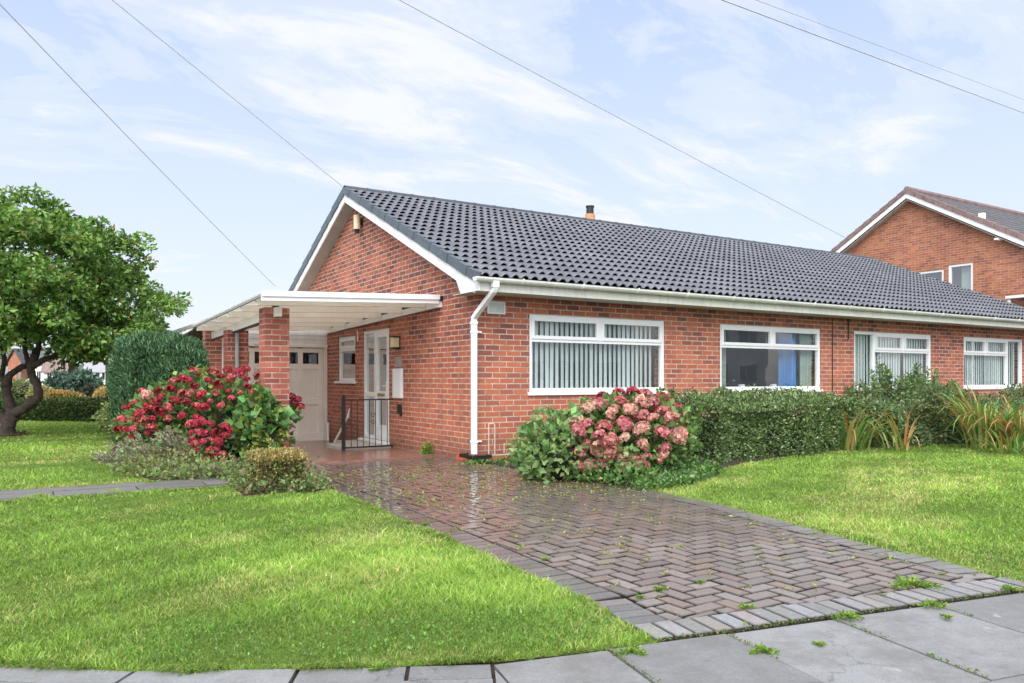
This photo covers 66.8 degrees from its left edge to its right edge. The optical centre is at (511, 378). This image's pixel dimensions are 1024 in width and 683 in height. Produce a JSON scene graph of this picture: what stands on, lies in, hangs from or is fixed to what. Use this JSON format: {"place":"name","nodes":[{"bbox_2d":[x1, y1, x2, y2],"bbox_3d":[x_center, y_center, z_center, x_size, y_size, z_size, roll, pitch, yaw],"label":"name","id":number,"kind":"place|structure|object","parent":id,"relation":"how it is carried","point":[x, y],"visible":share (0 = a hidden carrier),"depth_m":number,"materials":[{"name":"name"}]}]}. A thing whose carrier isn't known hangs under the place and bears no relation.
{"place":"outdoors","nodes":[
{"label":"outdoors","id":0,"kind":"place"},
{"bbox_2d":[0,348,11,373],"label":"distant house","id":1,"kind":"structure","parent":0,"point":[6,370],"depth_m":100.89,"materials":[{"name":"white plastic"}]},
{"bbox_2d":[0,430,29,436],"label":"leaf litter","id":2,"kind":"object","parent":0,"point":[18,432],"visible":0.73,"depth_m":15.35,"materials":[{"name":"brown plant"}]},
{"bbox_2d":[7,348,26,379],"bbox_3d":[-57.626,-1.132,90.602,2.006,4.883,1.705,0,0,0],"label":"distant house","id":3,"kind":"structure","parent":0,"point":[15,358],"depth_m":90.00,"materials":[{"name":"orange brick"}]},
{"bbox_2d":[27,347,51,384],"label":"distant house","id":4,"kind":"structure","parent":0,"point":[39,374],"depth_m":96.00,"materials":[{"name":"white plastic"}]},
{"bbox_2d":[40,354,77,377],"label":"distant house","id":5,"kind":"structure","parent":0,"point":[46,369],"depth_m":80.08,"materials":[{"name":"white plastic"}]},
{"bbox_2d":[0,404,189,490],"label":"lawn","id":6,"kind":"structure","parent":0,"point":[48,459],"depth_m":10.97,"materials":[{"name":"green plant"}]},
{"bbox_2d":[11,377,32,404],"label":"garden shrub","id":7,"kind":"object","parent":6,"relation":"on","point":[21,386],"visible":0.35,"depth_m":27.78,"materials":[{"name":"green plant"}]},
{"bbox_2d":[24,384,52,406],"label":"garden shrub","id":8,"kind":"object","parent":6,"relation":"on","point":[29,393],"visible":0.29,"depth_m":26.81,"materials":[{"name":"yellow plant"}]},
{"bbox_2d":[0,392,106,421],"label":"boundary hedge","id":9,"kind":"object","parent":6,"relation":"on","point":[56,410],"visible":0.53,"depth_m":20.51,"materials":[{"name":"green plant"}]},
{"bbox_2d":[43,389,89,406],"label":"garden shrub","id":10,"kind":"object","parent":6,"relation":"on","point":[60,392],"visible":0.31,"depth_m":26.83,"materials":[{"name":"yellow plant"}]},
{"bbox_2d":[41,367,105,406],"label":"bush","id":11,"kind":"object","parent":6,"relation":"on","point":[75,380],"visible":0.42,"depth_m":29.55,"materials":[{"name":"green plant"}]},
{"bbox_2d":[79,382,98,404],"bbox_3d":[-15.137,0.550,28.013,0.788,0.884,0.830,0,0,16],"label":"blue spruce","id":12,"kind":"object","parent":6,"relation":"on","point":[87,389],"visible":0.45,"depth_m":27.75,"materials":[{"name":"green plant"}]},
{"bbox_2d":[0,182,193,436],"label":"broadleaf tree","id":13,"kind":"object","parent":6,"relation":"on","point":[88,283],"visible":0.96,"depth_m":15.02,"materials":[{"name":"green plant"}]},
{"bbox_2d":[92,385,107,397],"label":"garden shrub","id":14,"kind":"object","parent":6,"relation":"on","point":[101,391],"visible":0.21,"depth_m":25.70,"materials":[{"name":"yellow plant"}]},
{"bbox_2d":[90,401,115,435],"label":"yellow green shrub","id":15,"kind":"object","parent":6,"relation":"on","point":[104,420],"visible":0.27,"depth_m":14.33,"materials":[{"name":"green plant"}]},
{"bbox_2d":[105,329,209,444],"bbox_3d":[-6.029,0.145,13.095,1.490,2.030,3.725,0,0,-32],"label":"conifer hedge","id":16,"kind":"object","parent":6,"relation":"on","point":[141,359],"visible":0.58,"depth_m":12.09,"materials":[{"name":"green plant"}]},
{"bbox_2d":[83,358,110,384],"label":"distant house","id":17,"kind":"structure","parent":0,"point":[99,368],"depth_m":120.12,"materials":[{"name":"paint"}]},
{"bbox_2d":[0,477,235,503],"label":"garden path","id":18,"kind":"structure","parent":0,"point":[88,496],"depth_m":7.57,"materials":[{"name":"grey concrete"}]},
{"bbox_2d":[71,481,157,486],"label":"edge grass","id":19,"kind":"structure","parent":18,"relation":"on","point":[105,483],"depth_m":8.07,"materials":[{"name":"green plant"}]},
{"bbox_2d":[1,485,229,500],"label":"edge grass","id":20,"kind":"structure","parent":18,"relation":"on","point":[44,494],"depth_m":7.35,"materials":[{"name":"green plant"}]},
{"bbox_2d":[0,4,274,285],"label":"overhead wire","id":21,"kind":"object","parent":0,"point":[127,136],"visible":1,"depth_m":16.77,"materials":[{"name":"grey metal"}]},
{"bbox_2d":[0,483,662,672],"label":"lawn","id":22,"kind":"structure","parent":0,"point":[295,653],"depth_m":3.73,"materials":[{"name":"green plant"}]},
{"bbox_2d":[91,618,264,660],"bbox_3d":[-1.322,1.080,3.272,0.688,0.062,0.487,0,0,2],"label":"clover","id":23,"kind":"object","parent":22,"relation":"on","point":[185,637],"visible":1,"depth_m":3.24,"materials":[{"name":"green plant"}]},
{"bbox_2d":[159,440,332,493],"bbox_3d":[-3.025,0.953,8.511,1.448,0.407,2.714,0,0,-32],"label":"ground cover","id":24,"kind":"object","parent":22,"relation":"on","point":[239,469],"visible":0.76,"depth_m":8.22,"materials":[{"name":"green plant"}]},
{"bbox_2d":[0,639,658,674],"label":"edge grass","id":25,"kind":"structure","parent":22,"relation":"on","point":[54,664],"depth_m":3.02,"materials":[{"name":"green plant"}]},
{"bbox_2d":[270,605,625,657],"bbox_3d":[-0.260,1.088,3.374,1.483,0.058,0.532,0,0,-11],"label":"clover","id":26,"kind":"object","parent":22,"relation":"on","point":[425,633],"visible":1,"depth_m":3.36,"materials":[{"name":"green plant"}]},
{"bbox_2d":[291,440,445,464],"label":"carport floor","id":27,"kind":"structure","parent":0,"point":[322,452],"depth_m":11.53,"materials":[{"name":"concrete"}]},
{"bbox_2d":[191,290,442,447],"bbox_3d":[-3.439,0.046,12.755,2.579,2.528,5.135,0,0,-32],"label":"carport","id":28,"kind":"object","parent":27,"relation":"on","point":[273,318],"visible":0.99,"depth_m":11.16,"materials":[{"name":"white"}]},
{"bbox_2d":[326,422,329,440],"bbox_3d":[-3.669,1.050,15.480,0.067,0.380,0.070,0,0,-32],"label":"drain pipe","id":29,"kind":"object","parent":27,"relation":"on","point":[327,431],"visible":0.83,"depth_m":15.46,"materials":[{"name":"white plastic"}]},
{"bbox_2d":[334,408,349,441],"bbox_3d":[-3.212,0.885,14.660,0.490,0.677,0.060,0,0,39],"label":"white pole","id":30,"kind":"object","parent":27,"relation":"on","point":[339,432],"visible":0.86,"depth_m":14.66,"materials":[{"name":"plastic"}]},
{"bbox_2d":[326,440,390,449],"bbox_3d":[-2.735,1.171,13.289,0.819,0.158,1.470,0,0,-32],"label":"doorstep","id":31,"kind":"object","parent":27,"relation":"on","point":[337,445],"visible":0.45,"depth_m":12.95,"materials":[{"name":"concrete"}]},
{"bbox_2d":[333,395,392,450],"bbox_3d":[-2.400,0.710,12.549,1.027,0.920,0.060,0,0,-32],"label":"hand railing","id":32,"kind":"object","parent":27,"relation":"on","point":[343,422],"visible":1,"depth_m":12.49,"materials":[{"name":"black metal"}]},
{"bbox_2d":[419,440,433,453],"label":"weed","id":33,"kind":"object","parent":27,"relation":"on","point":[425,449],"visible":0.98,"depth_m":11.47,"materials":[{"name":"green plant"}]},
{"bbox_2d":[0,592,1023,682],"bbox_3d":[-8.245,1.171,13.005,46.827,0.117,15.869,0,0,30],"label":"pavement","id":34,"kind":"structure","parent":0,"point":[987,638],"depth_m":3.05,"materials":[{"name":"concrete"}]},
{"bbox_2d":[177,666,206,676],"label":"weed","id":35,"kind":"object","parent":34,"relation":"on","point":[195,669],"visible":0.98,"depth_m":2.95,"materials":[{"name":"green plant"}]},
{"bbox_2d":[368,660,393,672],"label":"weed","id":36,"kind":"object","parent":34,"relation":"on","point":[380,665],"visible":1,"depth_m":2.99,"materials":[{"name":"green plant"}]},
{"bbox_2d":[615,643,648,655],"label":"weed","id":37,"kind":"object","parent":34,"relation":"on","point":[636,649],"visible":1,"depth_m":3.16,"materials":[{"name":"green plant"}]},
{"bbox_2d":[747,643,780,653],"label":"weed","id":38,"kind":"object","parent":34,"relation":"on","point":[760,647],"visible":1,"depth_m":3.17,"materials":[{"name":"green plant"}]},
{"bbox_2d":[606,590,1020,682],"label":"joint moss","id":39,"kind":"object","parent":34,"relation":"on","point":[866,629],"visible":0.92,"depth_m":3.42,"materials":[{"name":"green plant"}]},
{"bbox_2d":[812,640,827,646],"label":"weed","id":40,"kind":"object","parent":34,"relation":"on","point":[819,643],"visible":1,"depth_m":3.26,"materials":[{"name":"green plant"}]},
{"bbox_2d":[830,609,865,620],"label":"weed","id":41,"kind":"object","parent":34,"relation":"on","point":[848,615],"visible":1,"depth_m":3.59,"materials":[{"name":"green plant"}]},
{"bbox_2d":[917,598,948,608],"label":"weed","id":42,"kind":"object","parent":34,"relation":"on","point":[927,602],"visible":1,"depth_m":3.78,"materials":[{"name":"green plant"}]},
{"bbox_2d":[939,613,954,618],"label":"weed","id":43,"kind":"object","parent":34,"relation":"on","point":[946,616],"visible":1,"depth_m":3.60,"materials":[{"name":"green plant"}]},
{"bbox_2d":[0,0,1023,364],"label":"sky","id":44,"kind":"structure","parent":0,"point":[385,95],"materials":[{"name":"blue"}]},
{"bbox_2d":[98,441,1013,495],"bbox_3d":[6.567,1.154,13.734,25.864,0.112,8.223,0,0,-16],"label":"planting bed","id":45,"kind":"object","parent":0,"point":[725,464],"visible":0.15,"depth_m":9.86,"materials":[{"name":"soil"}]},
{"bbox_2d":[109,411,127,434],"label":"yellow green shrub","id":46,"kind":"object","parent":45,"relation":"on","point":[114,422],"visible":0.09,"depth_m":12.25,"materials":[{"name":"green plant"}]},
{"bbox_2d":[88,426,209,469],"bbox_3d":[-4.566,0.854,9.693,1.461,0.579,0.941,0,0,1],"label":"wispy juniper","id":47,"kind":"object","parent":45,"relation":"on","point":[169,442],"visible":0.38,"depth_m":9.62,"materials":[{"name":"green plant"}]},
{"bbox_2d":[108,434,238,477],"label":"ground cover","id":48,"kind":"object","parent":45,"relation":"on","point":[151,467],"visible":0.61,"depth_m":8.99,"materials":[{"name":"green plant"}]},
{"bbox_2d":[110,364,304,460],"bbox_3d":[-4.251,0.512,10.874,2.808,1.470,2.106,0,0,27],"label":"red hydrangea","id":49,"kind":"object","parent":45,"relation":"on","point":[224,414],"visible":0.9,"depth_m":10.29,"materials":[{"name":"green plant"}]},
{"bbox_2d":[244,432,307,491],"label":"golden box bush","id":50,"kind":"object","parent":45,"relation":"on","point":[264,456],"visible":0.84,"depth_m":7.73,"materials":[{"name":"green plant"}]},
{"bbox_2d":[462,455,524,464],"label":"wall weeds","id":51,"kind":"object","parent":45,"relation":"on","point":[501,460],"depth_m":10.14,"materials":[{"name":"green plant"}]},
{"bbox_2d":[504,400,596,483],"bbox_3d":[0.455,0.703,8.749,1.191,0.950,1.132,0,0,-32],"label":"green hydrangea","id":52,"kind":"object","parent":45,"relation":"on","point":[548,454],"visible":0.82,"depth_m":8.45,"materials":[{"name":"green plant"}]},
{"bbox_2d":[518,423,725,490],"bbox_3d":[1.508,0.800,8.975,2.166,0.705,2.150,0,0,-32],"label":"ground cover","id":53,"kind":"object","parent":45,"relation":"on","point":[690,472],"visible":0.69,"depth_m":8.16,"materials":[{"name":"green plant"}]},
{"bbox_2d":[554,386,703,476],"bbox_3d":[1.299,0.626,8.970,1.844,1.095,1.756,0,0,-32],"label":"pink hydrangea","id":54,"kind":"object","parent":45,"relation":"on","point":[614,416],"visible":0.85,"depth_m":8.41,"materials":[{"name":"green plant"}]},
{"bbox_2d":[656,386,704,461],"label":"fern shrub","id":55,"kind":"object","parent":45,"relation":"on","point":[673,392],"visible":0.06,"depth_m":9.58,"materials":[{"name":"green plant"}]},
{"bbox_2d":[652,380,870,462],"bbox_3d":[3.908,0.574,11.799,4.161,1.123,1.498,0,0,-39],"label":"clipped hedge","id":56,"kind":"object","parent":45,"relation":"on","point":[750,430],"visible":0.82,"depth_m":11.15,"materials":[{"name":"green plant"}]},
{"bbox_2d":[804,392,913,450],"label":"strap leaf plant","id":57,"kind":"object","parent":45,"relation":"on","point":[853,437],"visible":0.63,"depth_m":12.03,"materials":[{"name":"green plant"}]},
{"bbox_2d":[842,362,965,415],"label":"tall shrub","id":58,"kind":"object","parent":45,"relation":"on","point":[916,379],"visible":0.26,"depth_m":14.14,"materials":[{"name":"green plant"}]},
{"bbox_2d":[816,377,1023,446],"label":"leafy hedge","id":59,"kind":"object","parent":45,"relation":"on","point":[921,433],"visible":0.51,"depth_m":13.29,"materials":[{"name":"green plant"}]},
{"bbox_2d":[914,380,1023,447],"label":"strap leaf plant","id":60,"kind":"object","parent":45,"relation":"on","point":[971,416],"visible":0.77,"depth_m":12.37,"materials":[{"name":"green plant"}]},
{"bbox_2d":[399,0,845,237],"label":"overhead wire","id":61,"kind":"object","parent":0,"point":[597,106],"visible":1,"depth_m":15.80,"materials":[{"name":"grey metal"}]},
{"bbox_2d":[302,456,1023,642],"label":"driveway","id":62,"kind":"structure","parent":0,"point":[870,572],"depth_m":4.99,"materials":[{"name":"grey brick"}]},
{"bbox_2d":[328,471,942,620],"bbox_3d":[0.146,1.112,6.754,2.411,0.025,6.604,0,0,-32],"label":"joint moss","id":63,"kind":"object","parent":62,"relation":"on","point":[635,529],"visible":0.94,"depth_m":5.71,"materials":[{"name":"green plant"}]},
{"bbox_2d":[309,463,983,625],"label":"fallen leaves","id":64,"kind":"object","parent":62,"relation":"on","point":[596,487],"visible":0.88,"depth_m":7.13,"materials":[{"name":"green plant"}]},
{"bbox_2d":[652,586,668,590],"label":"weed","id":65,"kind":"object","parent":62,"relation":"on","point":[657,588],"visible":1,"depth_m":4.08,"materials":[{"name":"green plant"}]},
{"bbox_2d":[738,602,755,608],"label":"weed","id":66,"kind":"object","parent":62,"relation":"on","point":[742,605],"visible":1,"depth_m":3.76,"materials":[{"name":"green plant"}]},
{"bbox_2d":[888,575,940,588],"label":"weed","id":67,"kind":"object","parent":62,"relation":"on","point":[906,581],"visible":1,"depth_m":4.13,"materials":[{"name":"green plant"}]},
{"bbox_2d":[1000,584,1023,590],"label":"weed","id":68,"kind":"object","parent":62,"relation":"on","point":[1008,587],"visible":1,"depth_m":4.08,"materials":[{"name":"green plant"}]},
{"bbox_2d":[479,443,1023,576],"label":"lawn","id":69,"kind":"structure","parent":0,"point":[885,466],"depth_m":7.61,"materials":[{"name":"green plant"}]},
{"bbox_2d":[667,493,1023,581],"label":"edge grass","id":70,"kind":"structure","parent":69,"relation":"on","point":[995,573],"depth_m":5.23,"materials":[{"name":"green plant"}]},
{"bbox_2d":[862,406,956,450],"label":"strap leaf plant","id":71,"kind":"object","parent":69,"relation":"on","point":[905,446],"visible":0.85,"depth_m":12.01,"materials":[{"name":"green plant"}]},
{"bbox_2d":[941,539,1023,570],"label":"clover","id":72,"kind":"object","parent":69,"relation":"on","point":[1017,555],"visible":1,"depth_m":4.86,"materials":[{"name":"green plant"}]},
{"bbox_2d":[943,388,1023,449],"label":"strap leaf plant","id":73,"kind":"object","parent":69,"relation":"on","point":[1017,421],"visible":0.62,"depth_m":12.11,"materials":[{"name":"green plant"}]},
{"bbox_2d":[961,427,1023,454],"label":"strap leaf plant","id":74,"kind":"object","parent":69,"relation":"on","point":[1010,449],"visible":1,"depth_m":11.59,"materials":[{"name":"green plant"}]},
{"bbox_2d":[1005,295,1023,306],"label":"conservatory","id":75,"kind":"object","parent":69,"relation":"on","point":[1018,300],"visible":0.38,"depth_m":20.72,"materials":[{"name":"white plastic"}]},
{"bbox_2d":[722,0,1023,112],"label":"overhead wire","id":76,"kind":"object","parent":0,"point":[860,51],"visible":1,"depth_m":13.25,"materials":[{"name":"grey metal"}]},
{"bbox_2d":[756,0,1023,99],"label":"overhead wire","id":77,"kind":"object","parent":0,"point":[878,45],"visible":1,"depth_m":17.04,"materials":[{"name":"grey metal"}]},
{"bbox_2d":[831,186,1023,301],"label":"neighbouring house","id":78,"kind":"structure","parent":0,"point":[972,245],"depth_m":24.30,"materials":[{"name":"orange brick"}]},
{"bbox_2d":[918,269,943,280],"bbox_3d":[13.169,-2.925,24.579,0.070,0.970,1.040,0,0,-32],"label":"window","id":79,"kind":"structure","parent":78,"relation":"in","point":[942,270],"depth_m":24.37,"materials":[{"name":"white plastic"}]},
{"bbox_2d":[949,262,972,290],"bbox_3d":[13.712,-2.975,23.703,0.070,1.070,0.740,0,0,-32],"label":"window","id":80,"kind":"structure","parent":78,"relation":"in","point":[965,264],"depth_m":23.65,"materials":[{"name":"white plastic"}]},
{"label":"ground","id":81,"kind":"structure","parent":0,"visible":0},
{"bbox_2d":[172,322,327,440],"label":"garage","id":82,"kind":"structure","parent":81,"relation":"on","point":[308,366],"depth_m":15.45,"materials":[{"name":"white brick"}]},
{"bbox_2d":[248,347,258,389],"bbox_3d":[-4.994,0.315,14.903,0.930,1.860,0.045,0,0,-32],"label":"garage door","id":83,"kind":"structure","parent":82,"relation":"in","point":[253,352],"depth_m":14.90,"materials":[{"name":"beige paint"}]},
{"bbox_2d":[289,348,322,440],"bbox_3d":[-4.197,0.315,15.397,0.925,1.860,0.045,0,0,-32],"label":"garage door","id":84,"kind":"structure","parent":82,"relation":"in","point":[305,364],"depth_m":15.47,"materials":[{"name":"beige paint"}]},
{"bbox_2d":[288,185,1023,463],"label":"bungalow","id":85,"kind":"object","parent":81,"relation":"on","point":[689,298],"visible":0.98,"depth_m":13.23,"materials":[{"name":"red brick"}]},
{"bbox_2d":[112,0,341,185],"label":"overhead wire","id":86,"kind":"object","parent":85,"relation":"attached to","point":[221,88],"visible":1,"depth_m":11.97,"materials":[{"name":"grey metal"}]},
{"bbox_2d":[334,335,355,383],"bbox_3d":[-3.122,-0.362,14.731,0.160,0.895,1.050,0,0,-32],"label":"window","id":87,"kind":"structure","parent":85,"relation":"in","point":[346,344],"depth_m":14.81,"materials":[{"name":"white plastic"}]},
{"bbox_2d":[354,215,362,233],"bbox_3d":[-2.767,-2.780,13.969,0.158,0.320,0.120,0,0,-32],"label":"security light","id":88,"kind":"object","parent":85,"relation":"attached to","point":[358,222],"visible":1,"depth_m":13.91,"materials":[{"name":"beige plastic"}]},
{"bbox_2d":[375,331,388,437],"bbox_3d":[-2.228,0.096,13.279,0.120,1.788,0.596,0,0,-32],"label":"door","id":89,"kind":"structure","parent":85,"relation":"in","point":[382,338],"depth_m":13.32,"materials":[{"name":"white plastic"}]},
{"bbox_2d":[389,336,400,348],"bbox_3d":[-1.895,-0.590,12.580,0.139,0.200,0.140,0,0,-32],"label":"wall lamp","id":90,"kind":"object","parent":85,"relation":"attached to","point":[394,342],"visible":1,"depth_m":12.53,"materials":[{"name":"beige glass"}]},
{"bbox_2d":[392,368,402,397],"bbox_3d":[-1.851,0.070,12.595,0.049,0.480,0.340,0,0,-32],"label":"meter box","id":91,"kind":"object","parent":85,"relation":"attached to","point":[397,382],"visible":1,"depth_m":12.54,"materials":[{"name":"white plastic"}]},
{"bbox_2d":[395,357,401,366],"bbox_3d":[-1.844,-0.275,12.611,0.019,0.170,0.240,0,0,-32],"label":"house plaque","id":92,"kind":"object","parent":85,"relation":"attached to","point":[398,361],"visible":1,"depth_m":12.58,"materials":[{"name":"white plastic"}]},
{"bbox_2d":[397,404,401,415],"bbox_3d":[-1.818,0.505,12.551,0.039,0.190,0.130,0,0,-32],"label":"key safe","id":93,"kind":"object","parent":85,"relation":"attached to","point":[399,408],"visible":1,"depth_m":12.52,"materials":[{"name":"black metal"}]},
{"bbox_2d":[459,453,491,458],"bbox_3d":[-0.489,1.029,10.398,0.290,0.048,0.390,0,0,-32],"label":"drain surround","id":94,"kind":"object","parent":85,"relation":"attached to","point":[466,455],"visible":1,"depth_m":10.26,"materials":[{"name":"black metal"}]},
{"bbox_2d":[487,301,504,314],"bbox_3d":[-0.210,-0.965,10.527,0.280,0.170,0.023,0,0,-32],"label":"alarm box","id":95,"kind":"object","parent":85,"relation":"attached to","point":[494,307],"depth_m":10.51,"materials":[{"name":"white plastic"}]},
{"bbox_2d":[585,205,594,218],"bbox_3d":[1.913,-3.365,17.784,0.920,1.150,0.400,0,0,-32],"label":"chimney","id":96,"kind":"object","parent":85,"relation":"on","point":[589,214],"visible":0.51,"depth_m":17.62,"materials":[{"name":"orange brick"}]},
{"bbox_2d":[532,321,650,387],"bbox_3d":[1.251,-0.360,11.624,2.400,1.040,0.040,0,0,-32],"label":"vertical blind","id":97,"kind":"object","parent":85,"relation":"hanging from","point":[586,357],"visible":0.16,"depth_m":11.56,"materials":[{"name":"white fabric"}]},
{"bbox_2d":[528,314,667,395],"bbox_3d":[1.302,-0.340,11.514,2.590,1.140,0.120,0,0,-32],"label":"window","id":98,"kind":"structure","parent":85,"relation":"in","point":[599,338],"depth_m":11.42,"materials":[{"name":"white plastic"}]},
{"bbox_2d":[722,330,725,386],"bbox_3d":[3.498,-0.345,13.097,0.290,1.050,0.068,0,0,-32],"label":"curtain","id":99,"kind":"object","parent":85,"relation":"hanging from","point":[723,366],"visible":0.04,"depth_m":13.14,"materials":[{"name":"fabric"}]},
{"bbox_2d":[719,324,822,392],"bbox_3d":[4.514,-0.340,13.506,2.650,1.140,0.120,0,0,-32],"label":"window","id":100,"kind":"structure","parent":85,"relation":"in","point":[771,331],"depth_m":13.50,"materials":[{"name":"white plastic"}]},
{"bbox_2d":[778,333,795,385],"bbox_3d":[4.953,-0.345,14.004,0.440,1.050,0.075,0,0,-32],"label":"curtain","id":101,"kind":"object","parent":85,"relation":"hanging from","point":[786,367],"visible":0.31,"depth_m":13.97,"materials":[{"name":"blue fabric"}]},
{"bbox_2d":[799,334,810,385],"bbox_3d":[5.364,-0.345,14.195,0.300,1.050,0.068,0,0,-32],"label":"curtain","id":102,"kind":"object","parent":85,"relation":"hanging from","point":[804,366],"visible":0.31,"depth_m":14.19,"materials":[{"name":"fabric"}]},
{"bbox_2d":[832,318,832,390],"bbox_3d":[5.909,-0.055,14.322,0.014,2.130,0.016,0,0,-32],"label":"wall cable","id":103,"kind":"object","parent":85,"relation":"attached to","point":[832,354],"depth_m":14.31,"materials":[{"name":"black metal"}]},
{"bbox_2d":[855,334,922,385],"bbox_3d":[7.490,-0.360,15.492,2.520,1.040,0.040,0,0,-32],"label":"vertical blind","id":104,"kind":"object","parent":85,"relation":"hanging from","point":[859,356],"visible":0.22,"depth_m":15.39,"materials":[{"name":"white fabric"}]},
{"bbox_2d":[854,331,930,390],"bbox_3d":[7.549,-0.340,15.388,2.650,1.140,0.120,0,0,-32],"label":"window","id":105,"kind":"structure","parent":85,"relation":"in","point":[902,348],"depth_m":15.39,"materials":[{"name":"white plastic"}]},
{"bbox_2d":[965,341,1015,384],"bbox_3d":[10.698,-0.360,17.481,2.450,1.040,0.040,0,0,-32],"label":"vertical blind","id":106,"kind":"object","parent":85,"relation":"hanging from","point":[995,369],"visible":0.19,"depth_m":17.53,"materials":[{"name":"white fabric"}]},
{"bbox_2d":[964,337,1021,389],"bbox_3d":[10.761,-0.340,17.379,2.590,1.140,0.120,0,0,-32],"label":"window","id":107,"kind":"structure","parent":85,"relation":"in","point":[984,352],"depth_m":17.42,"materials":[{"name":"white plastic"}]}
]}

